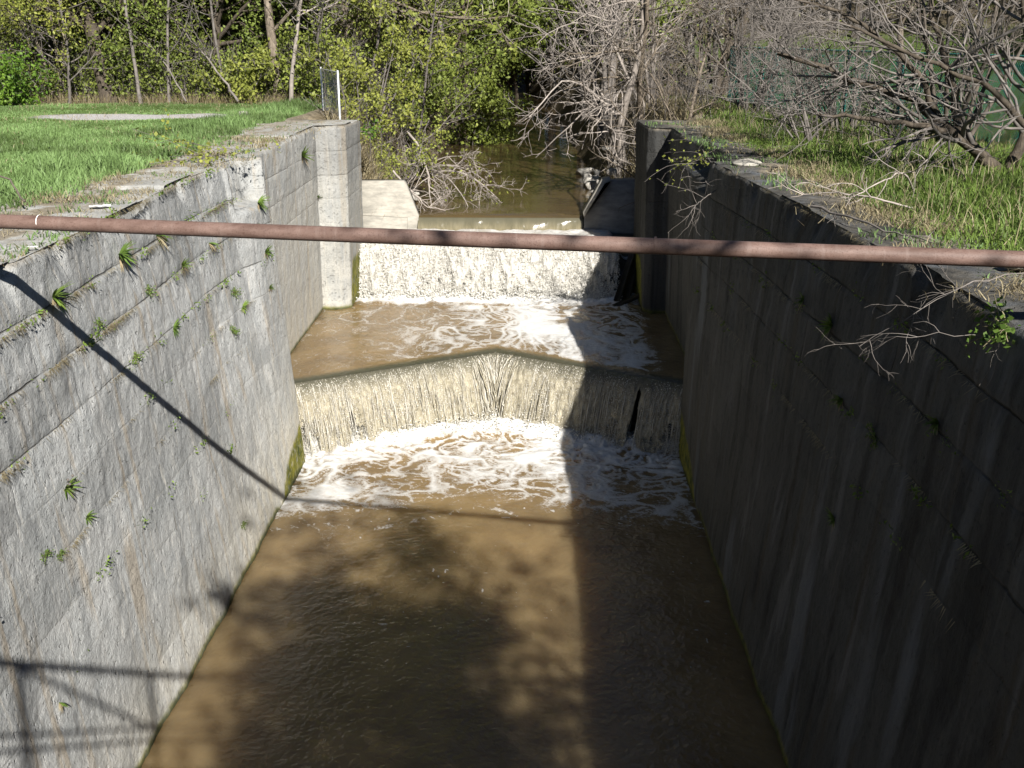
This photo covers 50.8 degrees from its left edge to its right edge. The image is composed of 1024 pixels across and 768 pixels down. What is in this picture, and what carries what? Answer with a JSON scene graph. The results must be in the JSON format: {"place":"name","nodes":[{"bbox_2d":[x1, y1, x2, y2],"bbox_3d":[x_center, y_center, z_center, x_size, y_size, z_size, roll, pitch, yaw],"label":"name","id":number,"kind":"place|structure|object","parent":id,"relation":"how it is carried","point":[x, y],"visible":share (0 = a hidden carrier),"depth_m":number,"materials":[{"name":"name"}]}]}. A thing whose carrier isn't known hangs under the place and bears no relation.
{"place":"outdoors","nodes":[
{"label":"outdoors","id":0,"kind":"place"},
{"bbox_2d":[0,96,326,213],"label":"grass","id":1,"kind":"structure","parent":0,"point":[52,166],"depth_m":24.25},
{"bbox_2d":[0,175,25,202],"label":"twig","id":2,"kind":"object","parent":1,"relation":"on","point":[20,197],"visible":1,"depth_m":14.82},
{"bbox_2d":[141,417,785,767],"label":"water","id":3,"kind":"structure","parent":0,"point":[462,598],"depth_m":16.73,"materials":[{"name":"liquid"}]},
{"bbox_2d":[290,293,683,383],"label":"water","id":4,"kind":"structure","parent":0,"point":[363,335],"depth_m":27.03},
{"bbox_2d":[294,352,682,456],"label":"waterfall","id":5,"kind":"structure","parent":0,"point":[581,401],"depth_m":24.33,"materials":[{"name":"liquid"}]},
{"bbox_2d":[418,217,582,230],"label":"waterfall","id":6,"kind":"structure","parent":0,"point":[459,223],"depth_m":32.95,"materials":[{"name":"liquid"}]},
{"bbox_2d":[412,88,593,217],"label":"water","id":7,"kind":"structure","parent":0,"point":[554,187],"depth_m":41.84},
{"bbox_2d":[392,170,457,211],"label":"fallen branch","id":8,"kind":"object","parent":7,"relation":"in","point":[398,177],"visible":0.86,"depth_m":33.59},
{"bbox_2d":[576,167,593,175],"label":"rock","id":9,"kind":"object","parent":7,"relation":"on","point":[580,171],"visible":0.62,"depth_m":42.06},
{"bbox_2d":[0,0,1023,330],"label":"ground","id":10,"kind":"structure","parent":0,"point":[590,158],"depth_m":51.74,"materials":[{"name":"soil"}]},
{"bbox_2d":[0,1,42,81],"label":"sapling","id":11,"kind":"object","parent":10,"relation":"on","point":[2,2],"visible":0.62,"depth_m":36.83,"materials":[{"name":"yellow plant"}]},
{"bbox_2d":[0,40,59,106],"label":"shrub","id":12,"kind":"object","parent":10,"relation":"on","point":[10,93],"visible":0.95,"depth_m":36.23,"materials":[{"name":"green plant"}]},
{"bbox_2d":[0,0,82,61],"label":"tree","id":13,"kind":"object","parent":10,"relation":"on","point":[7,14],"visible":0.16,"depth_m":40.06,"materials":[{"name":"green plant"}]},
{"bbox_2d":[0,0,124,100],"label":"tree","id":14,"kind":"object","parent":10,"relation":"on","point":[45,18],"visible":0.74,"depth_m":36.88,"materials":[{"name":"green plant"}]},
{"bbox_2d":[0,0,124,103],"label":"sapling","id":15,"kind":"object","parent":10,"relation":"on","point":[65,63],"visible":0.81,"depth_m":37.14,"materials":[{"name":"green plant"}]},
{"bbox_2d":[10,0,165,102],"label":"tree","id":16,"kind":"object","parent":10,"relation":"on","point":[102,84],"visible":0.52,"depth_m":37.63,"materials":[{"name":"green plant"}]},
{"bbox_2d":[76,3,187,101],"bbox_3d":[-13.259,-11.577,38.513,3.555,3.908,3.557,0,18,1],"label":"shrub","id":17,"kind":"object","parent":10,"relation":"on","point":[121,53],"visible":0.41,"depth_m":37.99,"materials":[{"name":"green plant"}]},
{"bbox_2d":[123,0,142,103],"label":"tree","id":18,"kind":"object","parent":10,"relation":"on","point":[139,97],"visible":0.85,"depth_m":37.10,"materials":[{"name":"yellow plant"}]},
{"bbox_2d":[68,0,217,101],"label":"sapling","id":19,"kind":"object","parent":10,"relation":"on","point":[167,44],"visible":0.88,"depth_m":37.28,"materials":[{"name":"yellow plant"}]},
{"bbox_2d":[146,42,186,101],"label":"fallen branch","id":20,"kind":"object","parent":10,"relation":"on","point":[172,76],"visible":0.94,"depth_m":37.16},
{"bbox_2d":[106,0,252,101],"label":"sapling","id":21,"kind":"object","parent":10,"relation":"on","point":[214,33],"visible":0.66,"depth_m":37.48,"materials":[{"name":"yellow plant"}]},
{"bbox_2d":[0,120,362,767],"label":"concrete wall","id":22,"kind":"structure","parent":10,"relation":"on","point":[142,621],"depth_m":14.70,"materials":[{"name":"concrete"}]},
{"bbox_2d":[40,549,54,562],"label":"weed","id":23,"kind":"object","parent":22,"relation":"attached to","point":[46,553],"visible":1,"depth_m":11.51,"materials":[{"name":"green plant"}]},
{"bbox_2d":[57,548,67,560],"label":"weed","id":24,"kind":"object","parent":22,"relation":"attached to","point":[62,552],"visible":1,"depth_m":11.83,"materials":[{"name":"green plant"}]},
{"bbox_2d":[59,702,67,714],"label":"weed","id":25,"kind":"object","parent":22,"relation":"attached to","point":[61,704],"visible":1,"depth_m":11.51,"materials":[{"name":"green plant"}]},
{"bbox_2d":[52,283,75,315],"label":"fern","id":26,"kind":"object","parent":22,"relation":"attached to","point":[55,294],"visible":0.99,"depth_m":12.30,"materials":[{"name":"green plant"}]},
{"bbox_2d":[64,474,83,498],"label":"weed","id":27,"kind":"object","parent":22,"relation":"attached to","point":[68,486],"visible":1,"depth_m":12.11,"materials":[{"name":"green plant"}]},
{"bbox_2d":[86,509,97,524],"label":"weed","id":28,"kind":"object","parent":22,"relation":"attached to","point":[89,517],"visible":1,"depth_m":12.57,"materials":[{"name":"green plant"}]},
{"bbox_2d":[92,317,107,338],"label":"weed","id":29,"kind":"object","parent":22,"relation":"attached to","point":[100,324],"visible":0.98,"depth_m":13.47,"materials":[{"name":"green plant"}]},
{"bbox_2d":[118,241,138,272],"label":"fern","id":30,"kind":"object","parent":22,"relation":"attached to","point":[123,254],"visible":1,"depth_m":14.48,"materials":[{"name":"green plant"}]},
{"bbox_2d":[132,352,142,365],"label":"weed","id":31,"kind":"object","parent":22,"relation":"attached to","point":[135,357],"visible":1,"depth_m":14.54,"materials":[{"name":"green plant"}]},
{"bbox_2d":[144,284,158,299],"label":"weed","id":32,"kind":"object","parent":22,"relation":"attached to","point":[150,289],"visible":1,"depth_m":15.38,"materials":[{"name":"green plant"}]},
{"bbox_2d":[156,235,172,248],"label":"fern","id":33,"kind":"object","parent":22,"relation":"attached to","point":[162,237],"visible":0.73,"depth_m":16.13,"materials":[{"name":"green plant"}]},
{"bbox_2d":[173,318,180,337],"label":"weed","id":34,"kind":"object","parent":22,"relation":"attached to","point":[175,327],"visible":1,"depth_m":16.27,"materials":[{"name":"green plant"}]},
{"bbox_2d":[182,258,194,269],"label":"weed","id":35,"kind":"object","parent":22,"relation":"attached to","point":[184,262],"visible":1,"depth_m":17.14,"materials":[{"name":"green plant"}]},
{"bbox_2d":[132,108,280,200],"bbox_3d":[-6.431,-4.392,20.764,3.299,1.896,3.496,-10,21,-29],"label":"creeper","id":36,"kind":"object","parent":22,"relation":"attached to","point":[207,159],"visible":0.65,"depth_m":20.42,"materials":[{"name":"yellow plant"}]},
{"bbox_2d":[229,324,241,334],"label":"weed","id":37,"kind":"object","parent":22,"relation":"attached to","point":[234,330],"visible":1,"depth_m":19.30,"materials":[{"name":"green plant"}]},
{"bbox_2d":[231,287,241,302],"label":"weed","id":38,"kind":"object","parent":22,"relation":"attached to","point":[235,292],"visible":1,"depth_m":19.62,"materials":[{"name":"green plant"}]},
{"bbox_2d":[258,195,270,212],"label":"fern","id":39,"kind":"object","parent":22,"relation":"attached to","point":[261,203],"visible":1,"depth_m":20.84,"materials":[{"name":"green plant"}]},
{"bbox_2d":[264,245,272,263],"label":"weed","id":40,"kind":"object","parent":22,"relation":"attached to","point":[267,250],"visible":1,"depth_m":21.09,"materials":[{"name":"green plant"}]},
{"bbox_2d":[302,145,313,164],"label":"weed","id":41,"kind":"object","parent":22,"relation":"attached to","point":[304,154],"visible":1,"depth_m":26.42,"materials":[{"name":"green plant"}]},
{"bbox_2d":[320,67,340,119],"bbox_3d":[-5.552,-8.827,32.944,0.067,1.550,3.544,-6,19,-17],"label":"fence panel","id":42,"kind":"object","parent":22,"relation":"on","point":[337,91],"visible":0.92,"depth_m":32.49,"materials":[{"name":"metal"}]},
{"bbox_2d":[347,112,385,138],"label":"creeper","id":43,"kind":"object","parent":22,"relation":"attached to","point":[364,131],"visible":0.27,"depth_m":31.33,"materials":[{"name":"green plant"}]},
{"bbox_2d":[0,165,1011,677],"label":"joint greenery","id":44,"kind":"object","parent":22,"relation":"attached to","point":[90,343],"visible":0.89,"depth_m":13.27,"materials":[{"name":"green plant"}]},
{"bbox_2d":[77,0,305,97],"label":"tree","id":45,"kind":"object","parent":10,"relation":"on","point":[149,17],"visible":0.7,"depth_m":38.20,"materials":[{"name":"green plant"}]},
{"bbox_2d":[182,28,237,102],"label":"fallen branch","id":46,"kind":"object","parent":10,"relation":"on","point":[228,85],"visible":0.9,"depth_m":37.20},
{"bbox_2d":[188,37,283,103],"bbox_3d":[-9.426,-10.756,37.994,3.774,2.802,2.434,7,19,22],"label":"shrub","id":47,"kind":"object","parent":10,"relation":"on","point":[255,78],"visible":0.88,"depth_m":37.38,"materials":[{"name":"green plant"}]},
{"bbox_2d":[263,0,333,101],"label":"tree","id":48,"kind":"object","parent":10,"relation":"on","point":[272,46],"visible":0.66,"depth_m":37.61,"materials":[{"name":"grey plant"}]},
{"bbox_2d":[271,0,374,91],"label":"sapling","id":49,"kind":"object","parent":10,"relation":"on","point":[318,39],"visible":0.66,"depth_m":36.41,"materials":[{"name":"yellow plant"}]},
{"bbox_2d":[268,13,379,102],"bbox_3d":[-6.266,-11.165,37.319,3.842,3.468,3.343,10,20,27],"label":"shrub","id":50,"kind":"object","parent":10,"relation":"on","point":[311,83],"visible":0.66,"depth_m":36.92,"materials":[{"name":"green plant"}]},
{"bbox_2d":[289,0,367,101],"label":"tree","id":51,"kind":"object","parent":10,"relation":"on","point":[291,81],"visible":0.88,"depth_m":36.39,"materials":[{"name":"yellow plant"}]},
{"bbox_2d":[281,0,394,64],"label":"tree","id":52,"kind":"object","parent":10,"relation":"on","point":[347,27],"visible":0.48,"depth_m":38.23,"materials":[{"name":"green plant"}]},
{"bbox_2d":[286,0,436,114],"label":"sapling","id":53,"kind":"object","parent":10,"relation":"on","point":[378,35],"visible":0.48,"depth_m":36.73,"materials":[{"name":"yellow plant"}]},
{"bbox_2d":[295,0,460,141],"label":"shrub","id":54,"kind":"object","parent":10,"relation":"on","point":[377,99],"visible":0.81,"depth_m":35.52,"materials":[{"name":"green plant"}]},
{"bbox_2d":[362,179,419,228],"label":"wing wall","id":55,"kind":"structure","parent":10,"relation":"on","point":[380,198],"depth_m":32.85,"materials":[{"name":"concrete"}]},
{"bbox_2d":[360,117,451,185],"bbox_3d":[-3.659,-7.527,35.696,3.438,2.630,2.676,0,18,1],"label":"shrub","id":56,"kind":"object","parent":10,"relation":"on","point":[381,156],"visible":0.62,"depth_m":35.42,"materials":[{"name":"green plant"}]},
{"bbox_2d":[350,0,496,172],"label":"sapling","id":57,"kind":"object","parent":10,"relation":"on","point":[426,70],"visible":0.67,"depth_m":38.80,"materials":[{"name":"green plant"}]},
{"bbox_2d":[396,130,453,208],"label":"fallen branch","id":58,"kind":"object","parent":10,"relation":"on","point":[413,139],"visible":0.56,"depth_m":35.20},
{"bbox_2d":[375,27,490,151],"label":"shrub","id":59,"kind":"object","parent":10,"relation":"on","point":[436,95],"visible":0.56,"depth_m":42.08,"materials":[{"name":"green plant"}]},
{"bbox_2d":[329,0,541,95],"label":"leaning tree","id":60,"kind":"object","parent":10,"relation":"on","point":[422,13],"visible":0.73,"depth_m":39.66,"materials":[{"name":"green plant"}]},
{"bbox_2d":[402,142,528,207],"bbox_3d":[-1.379,-6.540,35.893,4.093,3.150,5.098,-9,20,-26],"label":"arching shrub","id":61,"kind":"object","parent":10,"relation":"on","point":[446,176],"visible":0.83,"depth_m":35.95,"materials":[{"name":"grey plant"}]},
{"bbox_2d":[418,39,538,146],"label":"shrub","id":62,"kind":"object","parent":10,"relation":"on","point":[483,134],"visible":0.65,"depth_m":52.99,"materials":[{"name":"green plant"}]},
{"bbox_2d":[299,389,675,438],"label":"lock sill","id":63,"kind":"structure","parent":10,"relation":"on","point":[633,419],"depth_m":24.47,"materials":[{"name":"concrete"}]},
{"bbox_2d":[0,0,1020,120],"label":"woodland","id":64,"kind":"object","parent":10,"relation":"on","point":[520,28],"depth_m":48.39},
{"bbox_2d":[0,89,1023,630],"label":"dry grass","id":65,"kind":"structure","parent":10,"relation":"on","point":[798,163],"depth_m":18.13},
{"bbox_2d":[0,15,1023,186],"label":"undergrowth","id":66,"kind":"object","parent":10,"relation":"on","point":[609,116],"depth_m":37.97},
{"bbox_2d":[8,0,1023,145],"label":"bare woodland","id":67,"kind":"object","parent":10,"relation":"on","point":[578,68],"visible":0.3,"depth_m":46.55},
{"bbox_2d":[422,233,633,292],"bbox_3d":[-0.412,-3.172,32.623,9.170,2.931,2.413,0,18,1],"label":"stone ledge","id":68,"kind":"object","parent":10,"relation":"on","point":[622,263],"visible":0.02,"depth_m":31.59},
{"bbox_2d":[356,243,622,301],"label":"waterfall","id":69,"kind":"structure","parent":68,"relation":"on","point":[390,270],"depth_m":30.97,"materials":[{"name":"white liquid"}]},
{"bbox_2d":[519,0,652,90],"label":"bare tree","id":70,"kind":"object","parent":10,"relation":"on","point":[576,60],"visible":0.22,"depth_m":48.02,"materials":[{"name":"grey plant"}]},
{"bbox_2d":[582,175,634,232],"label":"wing wall","id":71,"kind":"structure","parent":10,"relation":"on","point":[608,198],"depth_m":32.70,"materials":[{"name":"concrete"}]},
{"bbox_2d":[504,0,715,177],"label":"bare tree","id":72,"kind":"object","parent":10,"relation":"on","point":[617,132],"visible":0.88,"depth_m":33.79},
{"bbox_2d":[532,0,730,108],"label":"bare tree","id":73,"kind":"object","parent":10,"relation":"on","point":[633,35],"visible":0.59,"depth_m":37.61,"materials":[{"name":"grey plant"}]},
{"bbox_2d":[545,0,756,127],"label":"bare tree","id":74,"kind":"object","parent":10,"relation":"on","point":[639,86],"visible":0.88,"depth_m":33.54,"materials":[{"name":"grey plant"}]},
{"bbox_2d":[587,0,761,213],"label":"bare tree","id":75,"kind":"object","parent":10,"relation":"on","point":[691,108],"visible":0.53,"depth_m":31.60,"materials":[{"name":"grey plant"}]},
{"bbox_2d":[675,0,838,112],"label":"bare shrub","id":76,"kind":"object","parent":10,"relation":"on","point":[742,29],"visible":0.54,"depth_m":31.20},
{"bbox_2d":[682,0,852,94],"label":"bare tree","id":77,"kind":"object","parent":10,"relation":"on","point":[727,56],"visible":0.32,"depth_m":42.40,"materials":[{"name":"grey plant"}]},
{"bbox_2d":[678,0,884,141],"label":"bare shrub","id":78,"kind":"object","parent":10,"relation":"on","point":[804,118],"visible":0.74,"depth_m":23.10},
{"bbox_2d":[732,0,868,108],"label":"bare tree","id":79,"kind":"object","parent":10,"relation":"on","point":[787,21],"visible":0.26,"depth_m":34.21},
{"bbox_2d":[633,120,1023,767],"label":"concrete wall","id":80,"kind":"structure","parent":10,"relation":"on","point":[857,654],"depth_m":12.42,"materials":[{"name":"concrete"}]},
{"bbox_2d":[0,214,1023,267],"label":"rusty pipe","id":81,"kind":"object","parent":80,"relation":"on","point":[853,253],"visible":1,"depth_m":8.99,"materials":[{"name":"metal"}]},
{"bbox_2d":[0,120,1023,280],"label":"grass","id":82,"kind":"structure","parent":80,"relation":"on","point":[55,236],"depth_m":16.28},
{"bbox_2d":[614,253,635,300],"bbox_3d":[3.245,-3.144,30.727,0.170,1.622,1.532,9,20,26],"label":"timber","id":83,"kind":"object","parent":80,"relation":"attached to","point":[624,277],"visible":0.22,"depth_m":30.62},
{"bbox_2d":[612,293,639,306],"bbox_3d":[3.229,-2.325,30.099,0.963,0.379,0.140,-8,20,-23],"label":"timber","id":84,"kind":"object","parent":80,"relation":"attached to","point":[629,299],"visible":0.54,"depth_m":30.05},
{"bbox_2d":[621,259,635,300],"bbox_3d":[3.408,-2.999,30.928,0.220,1.261,1.372,7,19,20],"label":"timber","id":85,"kind":"object","parent":80,"relation":"attached to","point":[628,290],"visible":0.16,"depth_m":30.77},
{"bbox_2d":[660,175,716,238],"bbox_3d":[3.125,-3.165,19.183,1.124,1.254,2.098,4,18,11],"label":"dead stick","id":86,"kind":"object","parent":80,"relation":"on","point":[690,190],"visible":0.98,"depth_m":18.98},
{"bbox_2d":[648,135,748,190],"bbox_3d":[3.957,-4.551,22.765,1.892,1.496,2.615,5,19,15],"label":"creeper","id":87,"kind":"object","parent":80,"relation":"attached to","point":[701,157],"visible":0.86,"depth_m":22.77,"materials":[{"name":"yellow plant"}]},
{"bbox_2d":[732,158,762,165],"bbox_3d":[4.323,-4.053,19.797,0.501,0.148,0.372,-10,20,-28],"label":"rubble","id":88,"kind":"object","parent":80,"relation":"on","point":[741,162],"visible":0.81,"depth_m":19.74,"materials":[{"name":"concrete"}]},
{"bbox_2d":[794,292,803,313],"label":"fern","id":89,"kind":"object","parent":80,"relation":"attached to","point":[800,301],"visible":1,"depth_m":14.68,"materials":[{"name":"green plant"}]},
{"bbox_2d":[814,312,832,339],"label":"fern","id":90,"kind":"object","parent":80,"relation":"attached to","point":[829,324],"visible":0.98,"depth_m":13.48,"materials":[{"name":"green plant"}]},
{"bbox_2d":[824,507,834,533],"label":"weed","id":91,"kind":"object","parent":80,"relation":"attached to","point":[832,518],"visible":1,"depth_m":12.69,"materials":[{"name":"green plant"}]},
{"bbox_2d":[826,394,842,410],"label":"fern","id":92,"kind":"object","parent":80,"relation":"attached to","point":[839,402],"visible":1,"depth_m":12.84,"materials":[{"name":"green plant"}]},
{"bbox_2d":[763,162,912,208],"bbox_3d":[4.417,-2.529,14.903,2.123,1.153,1.208,9,20,26],"label":"dead stick","id":93,"kind":"object","parent":80,"relation":"on","point":[864,196],"visible":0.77,"depth_m":14.82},
{"bbox_2d":[810,205,933,243],"bbox_3d":[4.340,-1.879,13.367,0.417,0.442,2.521,-7,19,-22],"label":"dead stick","id":94,"kind":"object","parent":80,"relation":"on","point":[848,216],"visible":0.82,"depth_m":13.37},
{"bbox_2d":[865,422,878,450],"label":"weed","id":95,"kind":"object","parent":80,"relation":"attached to","point":[874,443],"visible":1,"depth_m":11.78,"materials":[{"name":"green plant"}]},
{"bbox_2d":[805,239,1023,376],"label":"overhanging branch","id":96,"kind":"object","parent":80,"relation":"attached to","point":[958,288],"visible":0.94,"depth_m":9.67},
{"bbox_2d":[858,297,1000,385],"bbox_3d":[4.027,-0.331,9.209,2.090,0.688,0.646,6,19,19],"label":"overhanging branch","id":97,"kind":"object","parent":80,"relation":"attached to","point":[918,336],"visible":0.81,"depth_m":9.47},
{"bbox_2d":[924,414,938,433],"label":"fern","id":98,"kind":"object","parent":80,"relation":"attached to","point":[935,422],"visible":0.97,"depth_m":10.19,"materials":[{"name":"green plant"}]},
{"bbox_2d":[965,294,1020,357],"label":"weed","id":99,"kind":"object","parent":80,"relation":"attached to","point":[999,333],"visible":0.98,"depth_m":9.06,"materials":[{"name":"green plant"}]},
{"bbox_2d":[733,0,928,133],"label":"bare shrub","id":100,"kind":"object","parent":10,"relation":"on","point":[851,120],"visible":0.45,"depth_m":25.76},
{"bbox_2d":[686,0,1023,179],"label":"sprawling tree","id":101,"kind":"object","parent":10,"relation":"on","point":[938,123],"visible":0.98,"depth_m":18.21,"materials":[{"name":"grey plant"}]},
{"bbox_2d":[727,46,1023,144],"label":"chain link fence","id":102,"kind":"object","parent":10,"relation":"on","point":[939,93],"visible":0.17,"depth_m":26.81,"materials":[{"name":"green metal"}]},
{"bbox_2d":[814,147,946,208],"bbox_3d":[5.249,-2.781,14.982,2.618,1.026,1.106,-12,22,-33],"label":"dead stick","id":103,"kind":"object","parent":10,"relation":"on","point":[898,173],"visible":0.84,"depth_m":14.99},
{"bbox_2d":[875,0,927,125],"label":"bare tree","id":104,"kind":"object","parent":10,"relation":"on","point":[902,19],"visible":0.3,"depth_m":26.54,"materials":[{"name":"grey plant"}]},
{"bbox_2d":[879,0,1023,144],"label":"bare tree","id":105,"kind":"object","parent":10,"relation":"on","point":[997,14],"visible":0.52,"depth_m":22.20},
{"bbox_3d":[2.919,-7.112,38.468,0.685,0.334,0.450,-13,24,23],"label":"rock","id":106,"kind":"object","parent":10,"relation":"on","visible":0},
{"bbox_2d":[585,180,598,189],"bbox_3d":[2.896,-7.079,38.371,0.697,0.352,0.362,-9,20,-26],"label":"rock","id":107,"kind":"object","parent":106,"relation":"on","point":[590,185],"visible":0.84,"depth_m":38.19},
{"bbox_2d":[408,228,627,259],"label":"water","id":108,"kind":"structure","parent":0,"point":[593,232],"depth_m":32.59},
{"bbox_2d":[663,93,1023,277],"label":"grass","id":109,"kind":"structure","parent":0,"point":[844,152],"depth_m":18.05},
{"bbox_3d":[3.597,-7.159,36.731,0.502,0.228,0.429,-8,5,-23],"label":"rock","id":110,"kind":"object","parent":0,"visible":0},
{"bbox_2d":[606,168,616,175],"bbox_3d":[3.508,-7.209,36.758,0.597,0.305,0.308,1,18,4],"label":"rock","id":111,"kind":"object","parent":110,"relation":"on","point":[609,171],"visible":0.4,"depth_m":36.63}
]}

